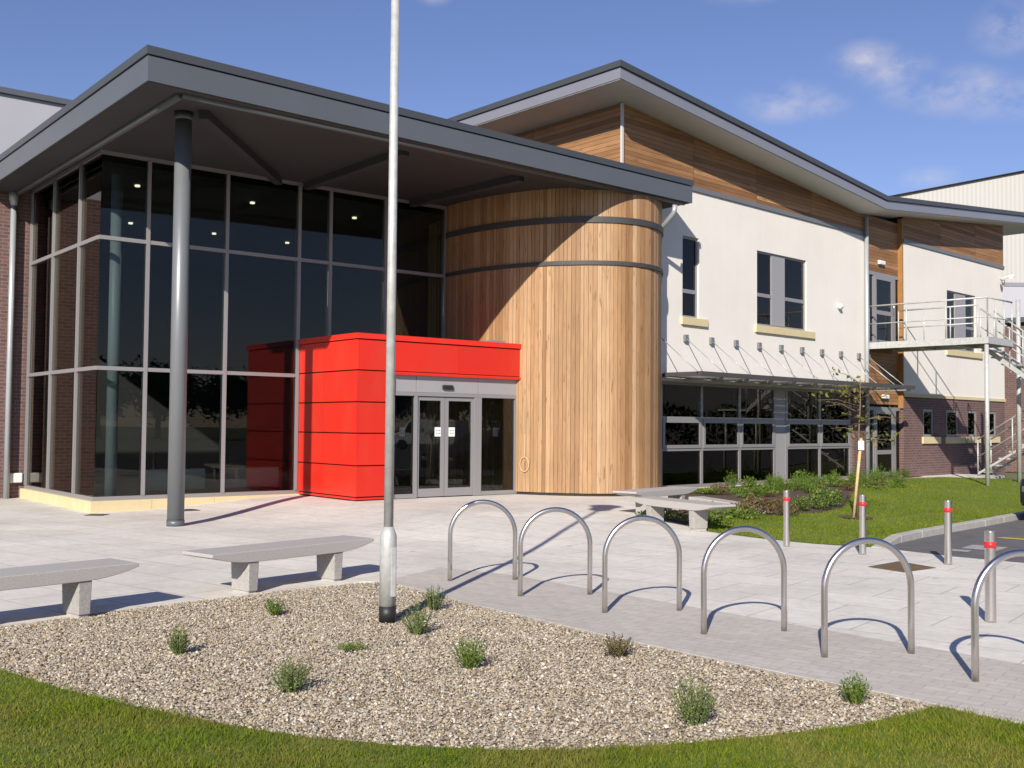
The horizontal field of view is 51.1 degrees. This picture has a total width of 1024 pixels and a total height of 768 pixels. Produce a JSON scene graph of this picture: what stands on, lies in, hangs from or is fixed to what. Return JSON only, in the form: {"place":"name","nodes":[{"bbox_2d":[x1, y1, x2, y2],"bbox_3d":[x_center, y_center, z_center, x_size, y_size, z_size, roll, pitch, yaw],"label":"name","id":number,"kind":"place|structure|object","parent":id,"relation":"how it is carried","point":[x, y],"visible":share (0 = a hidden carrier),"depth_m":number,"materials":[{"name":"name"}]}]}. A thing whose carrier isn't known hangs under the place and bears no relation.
{"place":"outdoors","nodes":[
{"label":"outdoors","id":0,"kind":"place"},
{"bbox_2d":[0,474,1023,723],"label":"plaza paving","id":1,"kind":"structure","parent":0,"point":[744,578],"depth_m":12.64,"materials":[{"name":"concrete"}]},
{"bbox_2d":[0,558,138,618],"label":"granite bench","id":2,"kind":"object","parent":1,"relation":"on","point":[75,578],"visible":1,"depth_m":8.75,"materials":[{"name":"stone"}]},
{"bbox_2d":[84,514,108,515],"bbox_3d":[-7.130,2.257,18.374,0.320,0.026,0.320,0,-2,0],"label":"drain grate","id":3,"kind":"object","parent":1,"relation":"on","point":[96,514],"visible":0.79,"depth_m":18.39,"materials":[{"name":"grey metal"}]},
{"bbox_2d":[183,535,373,593],"bbox_3d":[-2.266,1.800,10.608,0.470,0.422,2.000,-1,-3,39],"label":"granite bench","id":4,"kind":"object","parent":1,"relation":"on","point":[244,560],"visible":0.99,"depth_m":10.38,"materials":[{"name":"stone"}]},
{"bbox_2d":[613,486,697,514],"bbox_3d":[2.483,2.014,18.387,0.470,0.422,2.000,-1,-3,39],"label":"granite bench","id":5,"kind":"object","parent":1,"relation":"on","point":[678,492],"visible":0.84,"depth_m":18.15,"materials":[{"name":"stone"}]},
{"bbox_2d":[630,496,735,531],"bbox_3d":[2.603,2.012,16.535,0.470,0.422,2.000,2,-3,-30],"label":"granite bench","id":6,"kind":"object","parent":1,"relation":"on","point":[698,515],"visible":0.96,"depth_m":16.12,"materials":[{"name":"stone"}]},
{"bbox_2d":[783,490,789,546],"bbox_3d":[3.704,1.814,14.432,0.095,0.752,0.095,0,-2,0],"label":"bollard","id":7,"kind":"object","parent":1,"relation":"on","point":[786,518],"visible":1,"depth_m":14.40,"materials":[{"name":"silver metal"}]},
{"bbox_2d":[859,495,866,554],"bbox_3d":[4.455,1.788,13.593,0.095,0.752,0.095,0,-2,0],"label":"bollard","id":8,"kind":"object","parent":1,"relation":"on","point":[862,519],"visible":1,"depth_m":13.56,"materials":[{"name":"silver metal"}]},
{"bbox_2d":[868,561,935,571],"bbox_3d":[4.512,2.126,12.399,0.842,0.026,0.584,2,-3,-38],"label":"manhole cover","id":9,"kind":"object","parent":1,"relation":"on","point":[897,566],"visible":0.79,"depth_m":12.32,"materials":[{"name":"metal"}]},
{"bbox_2d":[944,500,951,564],"bbox_3d":[5.165,1.759,12.673,0.095,0.752,0.095,0,-2,0],"label":"bollard","id":10,"kind":"object","parent":1,"relation":"on","point":[947,532],"visible":1,"depth_m":12.64,"materials":[{"name":"silver metal"}]},
{"bbox_2d":[984,531,996,622],"bbox_3d":[3.986,1.604,8.916,0.095,0.752,0.095,0,-2,0],"label":"bollard","id":11,"kind":"object","parent":1,"relation":"on","point":[990,580],"visible":0.98,"depth_m":8.88,"materials":[{"name":"silver metal"}]},
{"bbox_2d":[0,660,1023,767],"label":"front lawn","id":12,"kind":"structure","parent":0,"point":[29,743],"depth_m":5.32,"materials":[{"name":"plant"}]},
{"bbox_2d":[0,0,1023,195],"label":"sky","id":13,"kind":"structure","parent":0,"point":[895,97],"materials":[{"name":"blue"}]},
{"bbox_2d":[396,567,1023,724],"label":"paved footpath","id":14,"kind":"structure","parent":0,"point":[929,675],"depth_m":7.95,"materials":[{"name":"grey concrete"}]},
{"bbox_2d":[447,500,516,580],"bbox_3d":[-0.301,1.607,11.031,0.722,0.828,0.047,1,-2,-10],"label":"cycle hoop","id":15,"kind":"object","parent":14,"relation":"on","point":[477,502],"visible":1,"depth_m":11.02,"materials":[{"name":"silver metal"}]},
{"bbox_2d":[518,507,591,596],"bbox_3d":[0.410,1.577,10.097,0.722,0.828,0.047,1,-2,-12],"label":"cycle hoop","id":16,"kind":"object","parent":14,"relation":"on","point":[577,517],"visible":1,"depth_m":10.09,"materials":[{"name":"silver metal"}]},
{"bbox_2d":[602,515,681,612],"bbox_3d":[1.128,1.550,9.249,0.722,0.828,0.047,1,-2,-12],"label":"cycle hoop","id":17,"kind":"object","parent":14,"relation":"on","point":[627,521],"visible":1,"depth_m":9.24,"materials":[{"name":"silver metal"}]},
{"bbox_2d":[701,526,786,633],"bbox_3d":[1.813,1.521,8.350,0.722,0.828,0.048,1,-2,-13],"label":"cycle hoop","id":18,"kind":"object","parent":14,"relation":"on","point":[719,538],"visible":1,"depth_m":8.34,"materials":[{"name":"silver metal"}]},
{"bbox_2d":[821,537,914,657],"bbox_3d":[2.513,1.496,7.551,0.722,0.828,0.048,1,-2,-12],"label":"cycle hoop","id":19,"kind":"object","parent":14,"relation":"on","point":[844,548],"visible":1,"depth_m":7.54,"materials":[{"name":"silver metal"}]},
{"bbox_2d":[971,549,1023,681],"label":"cycle hoop","id":20,"kind":"object","parent":14,"relation":"on","point":[991,565],"visible":1,"depth_m":6.79,"materials":[{"name":"silver metal"}]},
{"bbox_2d":[687,476,1023,546],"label":"lawn grass","id":21,"kind":"structure","parent":0,"point":[872,490],"depth_m":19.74,"materials":[{"name":"green plant"}]},
{"bbox_2d":[708,513,737,523],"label":"shrub","id":22,"kind":"object","parent":21,"relation":"on","point":[719,520],"visible":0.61,"depth_m":16.82,"materials":[{"name":"green plant"}]},
{"bbox_2d":[708,508,747,516],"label":"shrub","id":23,"kind":"object","parent":21,"relation":"on","point":[715,512],"visible":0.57,"depth_m":17.79,"materials":[{"name":"green plant"}]},
{"bbox_2d":[726,508,764,518],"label":"shrub","id":24,"kind":"object","parent":21,"relation":"on","point":[744,516],"visible":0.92,"depth_m":17.81,"materials":[{"name":"green plant"}]},
{"bbox_2d":[733,501,760,514],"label":"shrub","id":25,"kind":"object","parent":21,"relation":"on","point":[745,506],"visible":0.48,"depth_m":18.22,"materials":[{"name":"brown plant"}]},
{"bbox_2d":[771,504,798,515],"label":"shrub","id":26,"kind":"object","parent":21,"relation":"on","point":[780,511],"visible":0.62,"depth_m":18.49,"materials":[{"name":"brown plant"}]},
{"bbox_2d":[664,476,919,524],"bbox_3d":[6.368,2.486,24.869,4.026,0.123,17.900,-1,-2,27],"label":"planting bed","id":27,"kind":"object","parent":21,"relation":"on","point":[847,493],"visible":0.32,"depth_m":21.81,"materials":[{"name":"green plant"}]},
{"bbox_2d":[664,508,686,519],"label":"shrub","id":28,"kind":"object","parent":27,"relation":"on","point":[668,512],"visible":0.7,"depth_m":17.17,"materials":[{"name":"green plant"}]},
{"bbox_2d":[677,514,714,521],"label":"shrub","id":29,"kind":"object","parent":27,"relation":"on","point":[685,517],"visible":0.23,"depth_m":17.01,"materials":[{"name":"green plant"}]},
{"bbox_2d":[696,487,719,494],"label":"shrub","id":30,"kind":"object","parent":27,"relation":"on","point":[703,490],"visible":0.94,"depth_m":22.29,"materials":[{"name":"green plant"}]},
{"bbox_2d":[708,482,727,488],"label":"shrub","id":31,"kind":"object","parent":27,"relation":"on","point":[722,485],"visible":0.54,"depth_m":23.22,"materials":[{"name":"green plant"}]},
{"bbox_2d":[709,486,732,494],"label":"shrub","id":32,"kind":"object","parent":27,"relation":"on","point":[724,490],"visible":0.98,"depth_m":22.27,"materials":[{"name":"brown plant"}]},
{"bbox_2d":[689,496,768,512],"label":"stone block","id":33,"kind":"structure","parent":27,"relation":"on","point":[704,498],"depth_m":19.74,"materials":[{"name":"stone"}]},
{"bbox_2d":[723,470,739,487],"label":"shrub","id":34,"kind":"object","parent":27,"relation":"on","point":[729,481],"visible":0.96,"depth_m":24.80,"materials":[{"name":"green plant"}]},
{"bbox_2d":[729,486,751,492],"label":"shrub","id":35,"kind":"object","parent":27,"relation":"on","point":[739,488],"visible":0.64,"depth_m":23.12,"materials":[{"name":"green plant"}]},
{"bbox_2d":[732,487,751,492],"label":"shrub","id":36,"kind":"object","parent":27,"relation":"on","point":[744,490],"visible":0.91,"depth_m":22.88,"materials":[{"name":"green plant"}]},
{"bbox_2d":[737,492,757,496],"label":"shrub","id":37,"kind":"object","parent":27,"relation":"on","point":[747,494],"visible":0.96,"depth_m":21.65,"materials":[{"name":"green plant"}]},
{"bbox_2d":[739,475,757,487],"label":"shrub","id":38,"kind":"object","parent":27,"relation":"on","point":[749,482],"visible":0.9,"depth_m":24.10,"materials":[{"name":"green plant"}]},
{"bbox_2d":[743,495,773,504],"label":"shrub","id":39,"kind":"object","parent":27,"relation":"on","point":[753,499],"visible":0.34,"depth_m":19.32,"materials":[{"name":"brown plant"}]},
{"bbox_2d":[743,497,777,513],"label":"shrub","id":40,"kind":"object","parent":27,"relation":"on","point":[768,506],"visible":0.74,"depth_m":18.55,"materials":[{"name":"brown plant"}]},
{"bbox_2d":[751,478,769,496],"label":"shrub","id":41,"kind":"object","parent":27,"relation":"on","point":[760,490],"visible":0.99,"depth_m":21.98,"materials":[{"name":"green plant"}]},
{"bbox_2d":[762,471,783,493],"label":"shrub","id":42,"kind":"object","parent":27,"relation":"on","point":[773,483],"visible":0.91,"depth_m":22.91,"materials":[{"name":"green plant"}]},
{"bbox_2d":[769,498,791,505],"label":"shrub","id":43,"kind":"object","parent":27,"relation":"on","point":[777,501],"visible":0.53,"depth_m":19.82,"materials":[{"name":"brown plant"}]},
{"bbox_2d":[775,474,787,488],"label":"shrub","id":44,"kind":"object","parent":27,"relation":"on","point":[780,483],"visible":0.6,"depth_m":23.92,"materials":[{"name":"green plant"}]},
{"bbox_2d":[784,473,800,490],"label":"shrub","id":45,"kind":"object","parent":27,"relation":"on","point":[791,487],"visible":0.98,"depth_m":23.85,"materials":[{"name":"green plant"}]},
{"bbox_2d":[794,478,805,489],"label":"shrub","id":46,"kind":"object","parent":27,"relation":"on","point":[800,483],"visible":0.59,"depth_m":24.38,"materials":[{"name":"green plant"}]},
{"bbox_2d":[790,496,811,510],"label":"shrub","id":47,"kind":"object","parent":27,"relation":"on","point":[806,502],"visible":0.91,"depth_m":19.49,"materials":[{"name":"green plant"}]},
{"bbox_2d":[793,469,809,478],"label":"shrub","id":48,"kind":"object","parent":27,"relation":"on","point":[801,473],"visible":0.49,"depth_m":26.43,"materials":[{"name":"green plant"}]},
{"bbox_2d":[802,479,815,493],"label":"shrub","id":49,"kind":"object","parent":27,"relation":"on","point":[809,486],"visible":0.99,"depth_m":23.36,"materials":[{"name":"green plant"}]},
{"bbox_2d":[802,475,817,488],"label":"shrub","id":50,"kind":"object","parent":27,"relation":"on","point":[812,482],"visible":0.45,"depth_m":23.82,"materials":[{"name":"green plant"}]},
{"bbox_2d":[810,477,823,485],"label":"shrub","id":51,"kind":"object","parent":27,"relation":"on","point":[818,480],"visible":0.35,"depth_m":25.15,"materials":[{"name":"green plant"}]},
{"bbox_2d":[804,486,834,509],"bbox_3d":[5.746,2.119,19.825,0.484,0.480,0.574,2,-3,-37],"label":"shrub","id":52,"kind":"object","parent":27,"relation":"on","point":[824,495],"visible":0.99,"depth_m":19.79,"materials":[{"name":"green plant"}]},
{"bbox_2d":[819,474,834,484],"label":"shrub","id":53,"kind":"object","parent":27,"relation":"on","point":[829,478],"visible":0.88,"depth_m":26.19,"materials":[{"name":"green plant"}]},
{"bbox_2d":[826,472,840,482],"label":"shrub","id":54,"kind":"object","parent":27,"relation":"on","point":[835,478],"visible":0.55,"depth_m":26.96,"materials":[{"name":"green plant"}]},
{"bbox_2d":[823,488,844,505],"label":"shrub","id":55,"kind":"object","parent":27,"relation":"on","point":[837,498],"visible":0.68,"depth_m":20.45,"materials":[{"name":"green plant"}]},
{"bbox_2d":[837,478,847,485],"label":"shrub","id":56,"kind":"object","parent":27,"relation":"on","point":[838,483],"visible":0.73,"depth_m":25.59,"materials":[{"name":"green plant"}]},
{"bbox_2d":[839,481,859,489],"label":"shrub","id":57,"kind":"object","parent":27,"relation":"on","point":[850,486],"visible":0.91,"depth_m":24.55,"materials":[{"name":"brown plant"}]},
{"bbox_2d":[846,466,864,485],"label":"shrub","id":58,"kind":"object","parent":27,"relation":"on","point":[854,478],"visible":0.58,"depth_m":25.62,"materials":[{"name":"green plant"}]},
{"bbox_2d":[899,467,910,476],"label":"shrub","id":59,"kind":"object","parent":27,"relation":"on","point":[905,474],"visible":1,"depth_m":31.49,"materials":[{"name":"green plant"}]},
{"bbox_2d":[838,515,872,518],"bbox_3d":[5.984,2.317,18.637,0.594,0.021,0.597,0,-2,0],"label":"tree pit","id":60,"kind":"object","parent":21,"relation":"on","point":[848,516],"visible":0.79,"depth_m":18.63,"materials":[{"name":"brown soil"}]},
{"bbox_2d":[806,367,909,516],"bbox_3d":[6.018,1.029,18.721,1.651,2.644,1.388,-1,-3,33],"label":"sapling tree","id":61,"kind":"object","parent":60,"relation":"on","point":[862,419],"visible":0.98,"depth_m":18.73,"materials":[{"name":"green plant"}]},
{"bbox_2d":[852,438,863,516],"bbox_3d":[6.011,1.656,18.600,0.200,1.425,0.076,0,-2,0],"label":"tree stake","id":62,"kind":"object","parent":21,"relation":"on","point":[860,445],"visible":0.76,"depth_m":18.59,"materials":[{"name":"brown wood"}]},
{"bbox_2d":[859,476,871,485],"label":"shrub","id":63,"kind":"object","parent":21,"relation":"on","point":[865,479],"visible":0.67,"depth_m":26.46,"materials":[{"name":"green plant"}]},
{"bbox_2d":[862,481,883,486],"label":"shrub","id":64,"kind":"object","parent":21,"relation":"on","point":[866,483],"visible":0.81,"depth_m":25.76,"materials":[{"name":"green plant"}]},
{"bbox_2d":[868,480,887,486],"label":"shrub","id":65,"kind":"object","parent":21,"relation":"on","point":[877,483],"visible":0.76,"depth_m":25.70,"materials":[{"name":"green plant"}]},
{"bbox_2d":[869,464,890,482],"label":"shrub","id":66,"kind":"object","parent":21,"relation":"on","point":[883,475],"visible":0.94,"depth_m":26.84,"materials":[{"name":"green plant"}]},
{"bbox_2d":[888,471,905,484],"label":"shrub","id":67,"kind":"object","parent":21,"relation":"on","point":[896,477],"visible":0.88,"depth_m":26.30,"materials":[{"name":"green plant"}]},
{"bbox_2d":[895,476,907,485],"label":"shrub","id":68,"kind":"object","parent":21,"relation":"on","point":[901,480],"visible":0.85,"depth_m":26.23,"materials":[{"name":"green plant"}]},
{"bbox_2d":[893,482,911,487],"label":"shrub","id":69,"kind":"object","parent":21,"relation":"on","point":[904,485],"visible":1,"depth_m":25.92,"materials":[{"name":"green plant"}]},
{"bbox_2d":[869,296,1023,485],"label":"external staircase","id":70,"kind":"structure","parent":21,"relation":"on","point":[986,343],"depth_m":29.63,"materials":[{"name":"metal"}]},
{"bbox_2d":[827,472,1023,511],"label":"ground","id":71,"kind":"structure","parent":0,"point":[1011,475],"depth_m":37.25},
{"bbox_2d":[0,581,937,749],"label":"gravel bed","id":72,"kind":"object","parent":71,"relation":"on","point":[465,707],"visible":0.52,"depth_m":6.59,"materials":[{"name":"beige gravel"}]},
{"bbox_2d":[167,624,190,654],"bbox_3d":[-2.324,1.773,7.441,0.168,0.216,0.169,0,-2,0],"label":"shrub","id":73,"kind":"object","parent":72,"relation":"on","point":[177,645],"visible":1,"depth_m":7.42,"materials":[{"name":"green plant"}]},
{"bbox_2d":[263,595,285,615],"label":"shrub","id":74,"kind":"object","parent":72,"relation":"on","point":[273,609],"visible":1,"depth_m":8.97,"materials":[{"name":"green plant"}]},
{"bbox_2d":[267,653,316,692],"bbox_3d":[-1.331,1.735,6.434,0.287,0.231,0.286,0,-2,14],"label":"shrub","id":75,"kind":"object","parent":72,"relation":"on","point":[289,682],"visible":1,"depth_m":6.41,"materials":[{"name":"green plant"}]},
{"bbox_2d":[334,639,368,650],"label":"shrub","id":76,"kind":"object","parent":72,"relation":"on","point":[349,647],"visible":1,"depth_m":7.60,"materials":[{"name":"green plant"}]},
{"bbox_2d":[379,0,399,622],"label":"lamp post","id":77,"kind":"object","parent":72,"relation":"on","point":[387,582],"visible":1,"depth_m":8.76,"materials":[{"name":"grey metal"}]},
{"bbox_2d":[391,547,396,596],"bbox_3d":[-0.961,1.528,8.689,0.041,0.400,0.062,0,-2,0],"label":"access door","id":78,"kind":"structure","parent":77,"relation":"in","point":[393,550],"depth_m":8.67,"materials":[{"name":"metal"}]},
{"bbox_2d":[400,597,432,634],"bbox_3d":[-0.740,1.780,8.229,0.259,0.289,0.241,0,-2,0],"label":"shrub","id":79,"kind":"object","parent":72,"relation":"on","point":[418,622],"visible":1,"depth_m":8.21,"materials":[{"name":"green plant"}]},
{"bbox_2d":[422,584,447,610],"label":"shrub","id":80,"kind":"object","parent":72,"relation":"on","point":[431,599],"visible":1,"depth_m":9.28,"materials":[{"name":"green plant"}]},
{"bbox_2d":[451,632,486,668],"bbox_3d":[-0.275,1.765,7.106,0.248,0.240,0.303,0,-2,0],"label":"shrub","id":81,"kind":"object","parent":72,"relation":"on","point":[467,660],"visible":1,"depth_m":7.07,"materials":[{"name":"green plant"}]},
{"bbox_2d":[599,631,637,657],"bbox_3d":[0.741,1.823,7.508,0.280,0.174,0.269,0,-2,0],"label":"shrub","id":82,"kind":"object","parent":72,"relation":"on","point":[618,651],"visible":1,"depth_m":7.47,"materials":[{"name":"brown plant"}]},
{"bbox_2d":[670,673,716,725],"bbox_3d":[0.982,1.704,5.806,0.248,0.284,0.260,0,-2,0],"label":"shrub","id":83,"kind":"object","parent":72,"relation":"on","point":[691,711],"visible":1,"depth_m":5.78,"materials":[{"name":"green plant"}]},
{"bbox_2d":[837,670,871,703],"bbox_3d":[2.004,1.775,6.267,0.195,0.194,0.203,0,-2,0],"label":"shrub","id":84,"kind":"object","parent":72,"relation":"on","point":[857,693],"visible":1,"depth_m":6.25,"materials":[{"name":"green plant"}]},
{"bbox_2d":[0,44,1023,526],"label":"public building","id":85,"kind":"structure","parent":71,"relation":"on","point":[614,276],"depth_m":22.66,"materials":[{"name":"white paint"}]},
{"bbox_2d":[10,473,22,482],"bbox_3d":[-10.322,1.951,22.242,0.260,0.200,0.088,2,-3,-39],"label":"wall light","id":86,"kind":"object","parent":85,"relation":"attached to","point":[15,477],"visible":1,"depth_m":22.21,"materials":[{"name":"white plastic"}]},
{"bbox_2d":[519,434,528,471],"bbox_3d":[0.255,1.422,22.005,0.228,0.779,0.025,-1,-3,29],"label":"hanging rope loop","id":87,"kind":"object","parent":85,"relation":"hanging from","point":[524,455],"visible":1,"depth_m":22.00,"materials":[{"name":"beige fabric"}]},
{"bbox_2d":[681,236,708,326],"bbox_3d":[4.186,-2.365,24.753,1.000,2.050,0.170,3,-3,-44],"label":"window","id":88,"kind":"structure","parent":85,"relation":"in","point":[689,276],"depth_m":24.74,"materials":[{"name":"black glass"}]},
{"bbox_2d":[755,251,814,338],"bbox_3d":[6.986,-2.259,27.459,2.790,2.045,0.170,3,-3,-44],"label":"window","id":89,"kind":"structure","parent":85,"relation":"in","point":[780,279],"depth_m":27.37,"materials":[{"name":"black glass"}]},
{"bbox_2d":[869,271,898,342],"bbox_3d":[10.858,-2.171,31.158,2.020,2.070,0.183,3,-3,-44],"label":"upper door","id":90,"kind":"structure","parent":85,"relation":"in","point":[883,289],"depth_m":31.07,"materials":[{"name":"grey metal"}]},
{"bbox_2d":[869,407,899,475],"bbox_3d":[10.825,1.671,31.009,2.020,2.000,0.183,3,-3,-44],"label":"glazed door","id":91,"kind":"structure","parent":85,"relation":"in","point":[887,455],"depth_m":30.98,"materials":[{"name":"grey metal"}]},
{"bbox_2d":[922,409,940,443],"bbox_3d":[12.825,1.302,32.795,1.210,1.050,0.135,3,-3,-44],"label":"window","id":92,"kind":"structure","parent":85,"relation":"in","point":[927,438],"depth_m":32.73,"materials":[{"name":"black glass"}]},
{"bbox_2d":[945,410,965,442],"bbox_3d":[14.047,1.358,33.975,1.370,1.050,0.135,3,-3,-44],"label":"window","id":93,"kind":"structure","parent":85,"relation":"in","point":[951,415],"depth_m":33.92,"materials":[{"name":"black glass"}]},
{"bbox_2d":[946,291,982,358],"bbox_3d":[14.609,-1.899,34.643,2.710,2.060,0.170,3,-3,-44],"label":"window","id":94,"kind":"structure","parent":85,"relation":"in","point":[966,330],"depth_m":34.55,"materials":[{"name":"black glass"}]},
{"bbox_2d":[966,411,980,442],"bbox_3d":[15.035,1.404,34.930,1.020,1.050,0.135,3,-3,-44],"label":"window","id":95,"kind":"structure","parent":85,"relation":"in","point":[971,415],"depth_m":34.91,"materials":[{"name":"grey metal"}]},
{"bbox_2d":[989,412,999,442],"bbox_3d":[16.196,1.457,36.052,0.950,1.050,0.135,3,-3,-44],"label":"window","id":96,"kind":"structure","parent":85,"relation":"in","point":[992,415],"depth_m":36.12,"materials":[{"name":"grey metal"}]},
{"bbox_2d":[1000,273,1014,284],"bbox_3d":[16.894,-3.577,36.334,0.383,0.404,0.849,0,-2,0],"label":"security camera","id":97,"kind":"object","parent":85,"relation":"attached to","point":[1011,275],"visible":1,"depth_m":36.47,"materials":[{"name":"white plastic"}]},
{"bbox_2d":[871,511,1023,547],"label":"kerb","id":98,"kind":"structure","parent":71,"relation":"on","point":[896,538],"depth_m":16.67,"materials":[{"name":"concrete"}]},
{"bbox_2d":[1004,317,1023,472],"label":"brick outbuilding","id":99,"kind":"structure","parent":71,"relation":"on","point":[1010,397],"depth_m":40.26,"materials":[{"name":"brown brick"}]},
{"bbox_2d":[891,170,1023,317],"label":"industrial shed","id":100,"kind":"structure","parent":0,"point":[1004,191],"depth_m":70.53,"materials":[{"name":"cream profiled metal cladding"},{"name":"dark grey metal roof trim"}]},
{"bbox_2d":[894,519,1023,562],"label":"road","id":101,"kind":"structure","parent":0,"point":[960,539],"depth_m":15.20,"materials":[{"name":"grey asphalt"}]},
{"bbox_2d":[952,549,971,551],"bbox_3d":[5.906,2.194,14.103,0.250,0.001,0.250,-1,-3,37],"label":"road marking","id":102,"kind":"object","parent":101,"relation":"on","point":[961,550],"visible":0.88,"depth_m":14.10,"materials":[{"name":"white paint"}]},
{"bbox_2d":[963,545,1006,550],"bbox_3d":[6.381,2.211,14.453,0.460,0.001,0.592,-1,-3,38],"label":"road marking","id":103,"kind":"object","parent":101,"relation":"on","point":[979,547],"visible":0.8,"depth_m":14.47,"materials":[{"name":"white paint"}]},
{"bbox_2d":[1020,479,1023,505],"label":"parked car","id":104,"kind":"object","parent":101,"relation":"on","point":[1022,492],"visible":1,"depth_m":18.47,"materials":[{"name":"grey paint"}]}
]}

